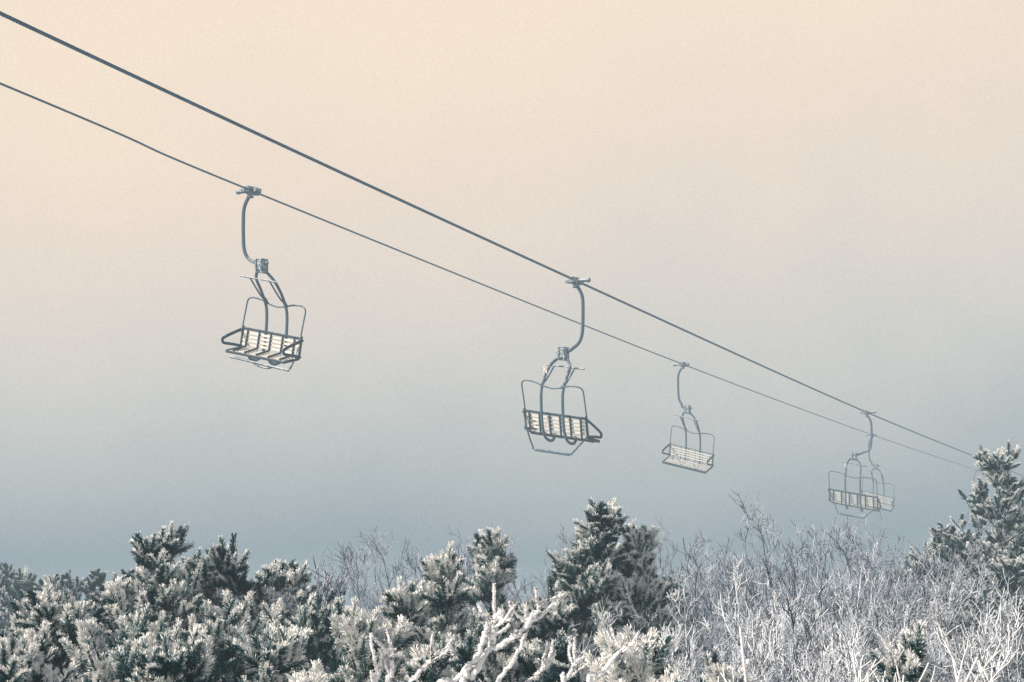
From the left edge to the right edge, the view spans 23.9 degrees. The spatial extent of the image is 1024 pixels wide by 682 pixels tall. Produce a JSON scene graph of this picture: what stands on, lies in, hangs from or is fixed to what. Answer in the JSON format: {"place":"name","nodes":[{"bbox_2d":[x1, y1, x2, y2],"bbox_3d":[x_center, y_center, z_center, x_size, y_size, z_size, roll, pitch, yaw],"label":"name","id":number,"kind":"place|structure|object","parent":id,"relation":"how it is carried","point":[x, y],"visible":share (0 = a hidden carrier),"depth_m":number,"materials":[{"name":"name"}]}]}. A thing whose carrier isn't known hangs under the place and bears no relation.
{"place":"outdoors","nodes":[
{"label":"outdoors","id":0,"kind":"place"},
{"bbox_2d":[0,82,981,471],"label":"haul cable","id":1,"kind":"object","parent":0,"point":[394,248],"visible":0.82,"depth_m":47.97,"materials":[{"name":"metal"}]},
{"bbox_2d":[221,185,305,371],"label":"chairlift chair","id":2,"kind":"object","parent":1,"relation":"hanging from","point":[254,355],"visible":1,"depth_m":42.76,"materials":[{"name":"metal"}]},
{"bbox_2d":[662,362,714,473],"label":"chairlift chair","id":3,"kind":"object","parent":1,"relation":"hanging from","point":[680,461],"visible":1,"depth_m":72.64,"materials":[{"name":"metal"}]},
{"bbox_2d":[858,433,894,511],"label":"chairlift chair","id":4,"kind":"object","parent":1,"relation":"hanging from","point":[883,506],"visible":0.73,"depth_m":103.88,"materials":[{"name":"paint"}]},
{"bbox_2d":[966,469,993,528],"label":"chairlift chair","id":5,"kind":"object","parent":1,"relation":"hanging from","point":[968,513],"visible":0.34,"depth_m":133.92,"materials":[{"name":"paint"}]},
{"bbox_2d":[0,584,983,681],"bbox_3d":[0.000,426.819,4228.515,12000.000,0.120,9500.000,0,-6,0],"label":"ground","id":6,"kind":"structure","parent":0,"point":[347,596],"depth_m":588.84,"materials":[{"name":"snow"}]},
{"bbox_2d":[0,561,37,635],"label":"pine tree","id":7,"kind":"object","parent":6,"relation":"on","point":[14,575],"visible":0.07,"depth_m":44.76,"materials":[{"name":"grey plant"}]},
{"bbox_2d":[0,564,40,636],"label":"pine tree","id":8,"kind":"object","parent":6,"relation":"on","point":[14,587],"visible":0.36,"depth_m":41.62,"materials":[{"name":"grey plant"}]},
{"bbox_2d":[0,619,80,681],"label":"pine tree","id":9,"kind":"object","parent":6,"relation":"on","point":[28,656],"visible":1,"depth_m":13.79,"materials":[{"name":"white plant"}]},
{"bbox_2d":[5,583,108,681],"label":"pine tree","id":10,"kind":"object","parent":6,"relation":"on","point":[24,600],"visible":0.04,"depth_m":18.78,"materials":[{"name":"grey plant"}]},
{"bbox_2d":[32,569,88,679],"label":"pine tree","id":11,"kind":"object","parent":6,"relation":"on","point":[60,582],"visible":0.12,"depth_m":39.77,"materials":[{"name":"grey plant"}]},
{"bbox_2d":[9,576,157,681],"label":"pine tree","id":12,"kind":"object","parent":6,"relation":"on","point":[58,612],"visible":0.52,"depth_m":15.85,"materials":[{"name":"grey plant"}]},
{"bbox_2d":[65,568,114,675],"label":"pine tree","id":13,"kind":"object","parent":6,"relation":"on","point":[95,582],"visible":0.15,"depth_m":37.67,"materials":[{"name":"grey plant"}]},
{"bbox_2d":[58,572,173,678],"bbox_3d":[-3.338,3.533,19.695,1.096,3.302,1.154,4,-7,-32],"label":"pine tree","id":14,"kind":"object","parent":6,"relation":"on","point":[107,620],"visible":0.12,"depth_m":19.78,"materials":[{"name":"grey plant"}]},
{"bbox_2d":[58,603,182,681],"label":"pine tree","id":15,"kind":"object","parent":6,"relation":"on","point":[101,662],"visible":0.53,"depth_m":14.77,"materials":[{"name":"grey plant"}]},
{"bbox_2d":[89,563,171,632],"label":"pine tree","id":16,"kind":"object","parent":6,"relation":"on","point":[134,573],"visible":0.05,"depth_m":29.84,"materials":[{"name":"grey plant"}]},
{"bbox_2d":[100,520,222,642],"bbox_3d":[-2.940,3.343,19.892,1.320,3.737,1.313,0,-6,0],"label":"pine tree","id":17,"kind":"object","parent":6,"relation":"on","point":[159,553],"visible":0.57,"depth_m":19.76,"materials":[{"name":"green plant"}]},
{"bbox_2d":[113,623,215,681],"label":"pine tree","id":18,"kind":"object","parent":6,"relation":"on","point":[183,661],"visible":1,"depth_m":13.80,"materials":[{"name":"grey plant"}]},
{"bbox_2d":[179,588,259,681],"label":"pine tree","id":19,"kind":"object","parent":6,"relation":"on","point":[222,631],"visible":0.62,"depth_m":16.76,"materials":[{"name":"grey plant"}]},
{"bbox_2d":[172,543,268,663],"bbox_3d":[-2.651,3.503,20.624,1.233,3.545,1.413,0,-6,0],"label":"pine tree","id":20,"kind":"object","parent":6,"relation":"on","point":[252,628],"visible":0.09,"depth_m":20.49,"materials":[{"name":"grey plant"}]},
{"bbox_2d":[183,533,258,667],"bbox_3d":[-2.436,3.411,20.070,1.176,3.636,1.004,0,-6,0],"label":"pine tree","id":21,"kind":"object","parent":6,"relation":"on","point":[221,569],"visible":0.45,"depth_m":20.17,"materials":[{"name":"grey plant"}]},
{"bbox_2d":[229,619,311,681],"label":"pine tree","id":22,"kind":"object","parent":6,"relation":"on","point":[278,661],"visible":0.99,"depth_m":12.88,"materials":[{"name":"white plant"}]},
{"bbox_2d":[234,561,320,677],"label":"pine tree","id":23,"kind":"object","parent":6,"relation":"on","point":[267,584],"visible":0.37,"depth_m":20.80,"materials":[{"name":"grey plant"}]},
{"bbox_2d":[252,558,316,641],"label":"pine tree","id":24,"kind":"object","parent":6,"relation":"on","point":[301,580],"visible":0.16,"depth_m":23.88,"materials":[{"name":"grey plant"}]},
{"bbox_2d":[285,659,326,681],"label":"pine tree","id":25,"kind":"object","parent":6,"relation":"on","point":[317,675],"visible":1,"depth_m":11.87,"materials":[{"name":"white plant"}]},
{"bbox_2d":[244,588,379,681],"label":"pine tree","id":26,"kind":"object","parent":6,"relation":"on","point":[318,625],"visible":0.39,"depth_m":18.84,"materials":[{"name":"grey plant"}]},
{"bbox_2d":[301,581,347,678],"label":"pine tree","id":27,"kind":"object","parent":6,"relation":"on","point":[313,588],"visible":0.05,"depth_m":25.86,"materials":[{"name":"grey plant"}]},
{"bbox_2d":[236,546,428,670],"bbox_3d":[-2.261,4.060,25.706,3.173,3.722,1.807,-1,-6,13],"label":"bare shrub","id":28,"kind":"object","parent":6,"relation":"on","point":[337,585],"visible":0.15,"depth_m":25.07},
{"bbox_2d":[313,550,367,666],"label":"bare shrub","id":29,"kind":"object","parent":6,"relation":"on","point":[342,573],"visible":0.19,"depth_m":27.38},
{"bbox_2d":[231,557,463,639],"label":"bare shrub","id":30,"kind":"object","parent":6,"relation":"on","point":[358,594],"visible":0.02,"depth_m":24.18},
{"bbox_2d":[271,589,466,670],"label":"bare shrub","id":31,"kind":"object","parent":6,"relation":"on","point":[291,610],"visible":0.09,"depth_m":20.62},
{"bbox_2d":[322,596,417,681],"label":"pine tree","id":32,"kind":"object","parent":6,"relation":"on","point":[353,629],"visible":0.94,"depth_m":14.81,"materials":[{"name":"white plant"}]},
{"bbox_2d":[306,561,468,672],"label":"bare shrub","id":33,"kind":"object","parent":6,"relation":"on","point":[327,577],"visible":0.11,"depth_m":24.89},
{"bbox_2d":[314,559,470,672],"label":"bare shrub","id":34,"kind":"object","parent":6,"relation":"on","point":[465,605],"visible":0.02,"depth_m":23.50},
{"bbox_2d":[327,529,473,624],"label":"bare shrub","id":35,"kind":"object","parent":6,"relation":"on","point":[383,560],"visible":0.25,"depth_m":32.03,"materials":[{"name":"plant"}]},
{"bbox_2d":[323,522,502,657],"bbox_3d":[-1.339,4.466,31.870,2.142,4.171,3.095,4,-7,-37],"label":"bare shrub","id":36,"kind":"object","parent":6,"relation":"on","point":[365,582],"visible":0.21,"depth_m":32.09,"materials":[{"name":"plant"}]},
{"bbox_2d":[371,576,464,680],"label":"pine tree","id":37,"kind":"object","parent":6,"relation":"on","point":[409,603],"visible":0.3,"depth_m":17.85,"materials":[{"name":"grey plant"}]},
{"bbox_2d":[400,641,454,681],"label":"pine tree","id":38,"kind":"object","parent":6,"relation":"on","point":[436,670],"visible":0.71,"depth_m":13.80,"materials":[{"name":"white plant"}]},
{"bbox_2d":[385,540,472,678],"bbox_3d":[-0.546,3.239,17.831,0.852,3.523,0.902,0,-6,0],"label":"pine tree","id":39,"kind":"object","parent":6,"relation":"on","point":[446,594],"visible":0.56,"depth_m":17.83,"materials":[{"name":"grey plant"}]},
{"bbox_2d":[356,530,512,681],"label":"bare shrub","id":40,"kind":"object","parent":6,"relation":"on","point":[418,554],"visible":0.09,"depth_m":32.61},
{"bbox_2d":[369,583,556,681],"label":"rime covered sapling","id":41,"kind":"object","parent":6,"relation":"on","point":[481,655],"visible":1,"depth_m":6.95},
{"bbox_2d":[434,603,540,681],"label":"pine tree","id":42,"kind":"object","parent":6,"relation":"on","point":[495,664],"visible":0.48,"depth_m":15.80,"materials":[{"name":"grey plant"}]},
{"bbox_2d":[462,527,535,681],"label":"pine tree","id":43,"kind":"object","parent":6,"relation":"on","point":[491,564],"visible":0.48,"depth_m":21.85,"materials":[{"name":"grey plant"}]},
{"bbox_2d":[454,543,564,680],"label":"bare shrub","id":44,"kind":"object","parent":6,"relation":"on","point":[503,591],"visible":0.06,"depth_m":32.19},
{"bbox_2d":[482,528,572,645],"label":"bare shrub","id":45,"kind":"object","parent":6,"relation":"on","point":[531,585],"visible":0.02,"depth_m":31.80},
{"bbox_2d":[448,525,621,647],"bbox_3d":[0.318,4.481,32.015,2.724,4.156,2.890,-4,-7,34],"label":"bare shrub","id":46,"kind":"object","parent":6,"relation":"on","point":[466,558],"visible":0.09,"depth_m":31.47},
{"bbox_2d":[516,549,583,677],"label":"pine tree","id":47,"kind":"object","parent":6,"relation":"on","point":[555,573],"visible":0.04,"depth_m":22.70,"materials":[{"name":"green plant"}]},
{"bbox_2d":[513,627,588,681],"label":"pine tree","id":48,"kind":"object","parent":6,"relation":"on","point":[529,661],"visible":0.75,"depth_m":14.86,"materials":[{"name":"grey plant"}]},
{"bbox_2d":[511,591,595,681],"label":"pine tree","id":49,"kind":"object","parent":6,"relation":"on","point":[548,625],"visible":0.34,"depth_m":18.73,"materials":[{"name":"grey plant"}]},
{"bbox_2d":[546,497,638,659],"bbox_3d":[0.603,3.399,21.791,0.978,3.990,0.941,-2,-6,19],"label":"pine tree","id":50,"kind":"object","parent":6,"relation":"on","point":[586,582],"visible":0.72,"depth_m":21.81,"materials":[{"name":"green plant"}]},
{"bbox_2d":[570,600,621,661],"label":"bare shrub","id":51,"kind":"object","parent":6,"relation":"on","point":[607,623],"visible":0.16,"depth_m":19.73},
{"bbox_2d":[560,624,640,681],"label":"rime covered sapling","id":52,"kind":"object","parent":6,"relation":"on","point":[575,663],"visible":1,"depth_m":7.93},
{"bbox_2d":[589,542,662,639],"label":"pine tree","id":53,"kind":"object","parent":6,"relation":"on","point":[645,630],"visible":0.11,"depth_m":22.35,"materials":[{"name":"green plant"}]},
{"bbox_2d":[581,624,682,681],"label":"pine tree","id":54,"kind":"object","parent":6,"relation":"on","point":[641,658],"visible":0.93,"depth_m":11.83,"materials":[{"name":"white plant"}]},
{"bbox_2d":[608,540,677,629],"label":"bare shrub","id":55,"kind":"object","parent":6,"relation":"on","point":[662,569],"visible":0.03,"depth_m":33.42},
{"bbox_2d":[608,518,683,661],"bbox_3d":[1.167,3.521,22.078,0.837,3.804,0.793,0,-6,0],"label":"pine tree","id":56,"kind":"object","parent":6,"relation":"on","point":[638,584],"visible":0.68,"depth_m":22.07,"materials":[{"name":"grey plant"}]},
{"bbox_2d":[542,518,806,670],"bbox_3d":[1.925,4.326,30.837,3.387,4.237,2.901,0,-6,-5],"label":"bare shrub","id":57,"kind":"object","parent":6,"relation":"on","point":[660,551],"visible":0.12,"depth_m":30.94,"materials":[{"name":"plant"}]},
{"bbox_2d":[642,574,709,681],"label":"bare shrub","id":58,"kind":"object","parent":6,"relation":"on","point":[673,587],"visible":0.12,"depth_m":27.76,"materials":[{"name":"grey plant"}]},
{"bbox_2d":[586,563,795,681],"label":"bare shrub","id":59,"kind":"object","parent":6,"relation":"on","point":[693,620],"visible":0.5,"depth_m":20.06,"materials":[{"name":"plant"}]},
{"bbox_2d":[657,545,750,670],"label":"bare shrub","id":60,"kind":"object","parent":6,"relation":"on","point":[679,576],"visible":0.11,"depth_m":31.66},
{"bbox_2d":[696,646,757,681],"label":"pine tree","id":61,"kind":"object","parent":6,"relation":"on","point":[714,669],"visible":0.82,"depth_m":14.75,"materials":[{"name":"white plant"}]},
{"bbox_2d":[648,560,820,679],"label":"bare shrub","id":62,"kind":"object","parent":6,"relation":"on","point":[727,609],"visible":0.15,"depth_m":26.50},
{"bbox_2d":[666,589,804,681],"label":"bare shrub","id":63,"kind":"object","parent":6,"relation":"on","point":[745,653],"visible":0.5,"depth_m":16.32,"materials":[{"name":"plant"}]},
{"bbox_2d":[683,565,789,664],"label":"bare shrub","id":64,"kind":"object","parent":6,"relation":"on","point":[744,605],"visible":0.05,"depth_m":32.48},
{"bbox_2d":[662,512,837,681],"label":"bare shrub","id":65,"kind":"object","parent":6,"relation":"on","point":[716,582],"visible":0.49,"depth_m":25.64,"materials":[{"name":"plant"}]},
{"bbox_2d":[699,556,805,681],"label":"bare shrub","id":66,"kind":"object","parent":6,"relation":"on","point":[739,651],"visible":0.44,"depth_m":19.72,"materials":[{"name":"plant"}]},
{"bbox_2d":[673,626,882,681],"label":"bare shrub","id":67,"kind":"object","parent":6,"relation":"on","point":[821,671],"visible":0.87,"depth_m":13.15,"materials":[{"name":"plant"}]},
{"bbox_2d":[664,489,903,679],"bbox_3d":[2.972,3.777,26.006,3.255,4.387,2.253,2,-6,-18],"label":"bare shrub","id":68,"kind":"object","parent":6,"relation":"on","point":[765,564],"visible":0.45,"depth_m":25.98,"materials":[{"name":"plant"}]},
{"bbox_2d":[630,608,959,681],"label":"bare shrub","id":69,"kind":"object","parent":6,"relation":"on","point":[650,621],"visible":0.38,"depth_m":16.13,"materials":[{"name":"plant"}]},
{"bbox_2d":[732,583,867,681],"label":"bare shrub","id":70,"kind":"object","parent":6,"relation":"on","point":[791,612],"visible":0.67,"depth_m":15.89,"materials":[{"name":"plant"}]},
{"bbox_2d":[717,564,887,681],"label":"bare shrub","id":71,"kind":"object","parent":6,"relation":"on","point":[816,615],"visible":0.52,"depth_m":19.22,"materials":[{"name":"plant"}]},
{"bbox_2d":[733,597,881,681],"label":"bare shrub","id":72,"kind":"object","parent":6,"relation":"on","point":[785,664],"visible":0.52,"depth_m":16.21,"materials":[{"name":"plant"}]},
{"bbox_2d":[682,513,935,679],"bbox_3d":[3.492,3.958,26.857,3.335,4.171,2.856,-5,-7,40],"label":"bare shrub","id":73,"kind":"object","parent":6,"relation":"on","point":[877,561],"visible":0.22,"depth_m":26.62,"materials":[{"name":"plant"}]},
{"bbox_2d":[733,546,892,679],"bbox_3d":[3.235,4.049,25.667,1.840,3.722,1.493,1,-6,-13],"label":"bare shrub","id":74,"kind":"object","parent":6,"relation":"on","point":[793,605],"visible":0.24,"depth_m":25.59,"materials":[{"name":"plant"}]},
{"bbox_2d":[775,623,882,681],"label":"bare shrub","id":75,"kind":"object","parent":6,"relation":"on","point":[848,660],"visible":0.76,"depth_m":13.04,"materials":[{"name":"plant"}]},
{"bbox_2d":[688,638,1000,681],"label":"bare shrub","id":76,"kind":"object","parent":6,"relation":"on","point":[976,678],"visible":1,"depth_m":10.98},
{"bbox_2d":[789,571,930,681],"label":"bare shrub","id":77,"kind":"object","parent":6,"relation":"on","point":[824,603],"visible":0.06,"depth_m":30.22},
{"bbox_2d":[760,516,968,681],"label":"bare shrub","id":78,"kind":"object","parent":6,"relation":"on","point":[838,547],"visible":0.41,"depth_m":25.87,"materials":[{"name":"plant"}]},
{"bbox_2d":[718,612,1023,681],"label":"bare shrub","id":79,"kind":"object","parent":6,"relation":"on","point":[996,676],"visible":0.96,"depth_m":11.94,"materials":[{"name":"plant"}]},
{"bbox_2d":[779,542,964,659],"bbox_3d":[5.317,4.934,35.569,3.159,3.951,2.706,-1,-6,12],"label":"bare shrub","id":80,"kind":"object","parent":6,"relation":"on","point":[832,594],"visible":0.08,"depth_m":35.76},
{"bbox_2d":[792,575,960,681],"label":"bare shrub","id":81,"kind":"object","parent":6,"relation":"on","point":[891,620],"visible":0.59,"depth_m":15.46,"materials":[{"name":"plant"}]},
{"bbox_2d":[799,571,953,681],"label":"bare shrub","id":82,"kind":"object","parent":6,"relation":"on","point":[923,614],"visible":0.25,"depth_m":20.42,"materials":[{"name":"plant"}]},
{"bbox_2d":[826,547,938,672],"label":"bare shrub","id":83,"kind":"object","parent":6,"relation":"on","point":[837,567],"visible":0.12,"depth_m":29.69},
{"bbox_2d":[817,543,960,639],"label":"bare shrub","id":84,"kind":"object","parent":6,"relation":"on","point":[874,575],"visible":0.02,"depth_m":37.77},
{"bbox_2d":[867,619,935,681],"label":"pine tree","id":85,"kind":"object","parent":6,"relation":"on","point":[913,660],"visible":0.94,"depth_m":12.82,"materials":[{"name":"white plant"}]},
{"bbox_2d":[785,519,1022,680],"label":"bare shrub","id":86,"kind":"object","parent":6,"relation":"on","point":[964,563],"visible":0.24,"depth_m":29.88,"materials":[{"name":"plant"}]},
{"bbox_2d":[878,556,977,681],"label":"bare shrub","id":87,"kind":"object","parent":6,"relation":"on","point":[945,569],"visible":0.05,"depth_m":33.75,"materials":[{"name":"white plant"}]},
{"bbox_2d":[857,558,1002,681],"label":"bare shrub","id":88,"kind":"object","parent":6,"relation":"on","point":[940,595],"visible":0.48,"depth_m":19.44,"materials":[{"name":"plant"}]},
{"bbox_2d":[877,601,988,681],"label":"bare shrub","id":89,"kind":"object","parent":6,"relation":"on","point":[951,653],"visible":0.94,"depth_m":12.18,"materials":[{"name":"plant"}]},
{"bbox_2d":[876,521,1003,647],"bbox_3d":[6.115,4.570,33.876,2.179,4.067,2.412,0,-6,0],"label":"pine tree","id":90,"kind":"object","parent":6,"relation":"on","point":[938,533],"visible":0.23,"depth_m":33.68,"materials":[{"name":"grey plant"}]},
{"bbox_2d":[891,539,1002,655],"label":"bare shrub","id":91,"kind":"object","parent":6,"relation":"on","point":[922,580],"visible":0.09,"depth_m":32.71,"materials":[{"name":"plant"}]},
{"bbox_2d":[873,568,1023,681],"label":"bare shrub","id":92,"kind":"object","parent":6,"relation":"on","point":[1000,613],"visible":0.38,"depth_m":15.57,"materials":[{"name":"plant"}]},
{"bbox_2d":[881,571,1022,681],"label":"bare shrub","id":93,"kind":"object","parent":6,"relation":"on","point":[951,604],"visible":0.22,"depth_m":21.56,"materials":[{"name":"plant"}]},
{"bbox_2d":[888,537,1023,652],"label":"bare shrub","id":94,"kind":"object","parent":6,"relation":"on","point":[930,578],"visible":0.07,"depth_m":32.80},
{"bbox_2d":[917,583,1016,681],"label":"bare shrub","id":95,"kind":"object","parent":6,"relation":"on","point":[969,617],"visible":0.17,"depth_m":29.62,"materials":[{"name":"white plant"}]},
{"bbox_2d":[914,620,1021,681],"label":"bare shrub","id":96,"kind":"object","parent":6,"relation":"on","point":[944,674],"visible":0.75,"depth_m":12.86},
{"bbox_2d":[923,574,1023,681],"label":"bare shrub","id":97,"kind":"object","parent":6,"relation":"on","point":[973,628],"visible":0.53,"depth_m":18.48,"materials":[{"name":"plant"}]},
{"bbox_2d":[927,439,1023,670],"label":"pine tree","id":98,"kind":"object","parent":6,"relation":"on","point":[1008,485],"visible":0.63,"depth_m":32.88,"materials":[{"name":"green plant"}]},
{"bbox_2d":[930,606,1023,681],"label":"bare shrub","id":99,"kind":"object","parent":6,"relation":"on","point":[984,652],"visible":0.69,"depth_m":13.19,"materials":[{"name":"plant"}]},
{"bbox_2d":[942,591,1023,681],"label":"bare shrub","id":100,"kind":"object","parent":6,"relation":"on","point":[1003,676],"visible":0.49,"depth_m":15.08,"materials":[{"name":"plant"}]},
{"bbox_2d":[959,553,1023,681],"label":"pine tree","id":101,"kind":"object","parent":6,"relation":"on","point":[1014,567],"visible":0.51,"depth_m":31.24,"materials":[{"name":"grey plant"}]},
{"bbox_2d":[992,499,1023,629],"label":"pine tree","id":102,"kind":"object","parent":6,"relation":"on","point":[1017,539],"visible":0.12,"depth_m":33.29,"materials":[{"name":"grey plant"}]},
{"bbox_2d":[0,11,1023,476],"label":"haul cable","id":103,"kind":"object","parent":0,"point":[64,43],"visible":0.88,"depth_m":34.96,"materials":[{"name":"metal"}]},
{"bbox_2d":[521,276,602,455],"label":"chairlift chair","id":104,"kind":"object","parent":103,"relation":"hanging from","point":[563,353],"visible":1,"depth_m":45.30,"materials":[{"name":"metal"}]},
{"bbox_2d":[828,410,880,518],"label":"chairlift chair","id":105,"kind":"object","parent":103,"relation":"hanging from","point":[846,463],"visible":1,"depth_m":75.18,"materials":[{"name":"metal"}]},
{"bbox_2d":[978,468,1015,541],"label":"chairlift chair","id":106,"kind":"object","parent":103,"relation":"hanging from","point":[989,528],"visible":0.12,"depth_m":105.23,"materials":[{"name":"paint"}]},
{"bbox_2d":[0,0,1023,583],"label":"sky","id":107,"kind":"structure","parent":0,"point":[828,195],"materials":[{"name":"beige"}]},
{"bbox_2d":[237,562,805,586],"bbox_3d":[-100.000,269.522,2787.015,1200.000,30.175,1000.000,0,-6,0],"label":"hill","id":108,"kind":"structure","parent":0,"point":[519,574],"depth_m":2616.24,"materials":[{"name":"grey"}]}
]}

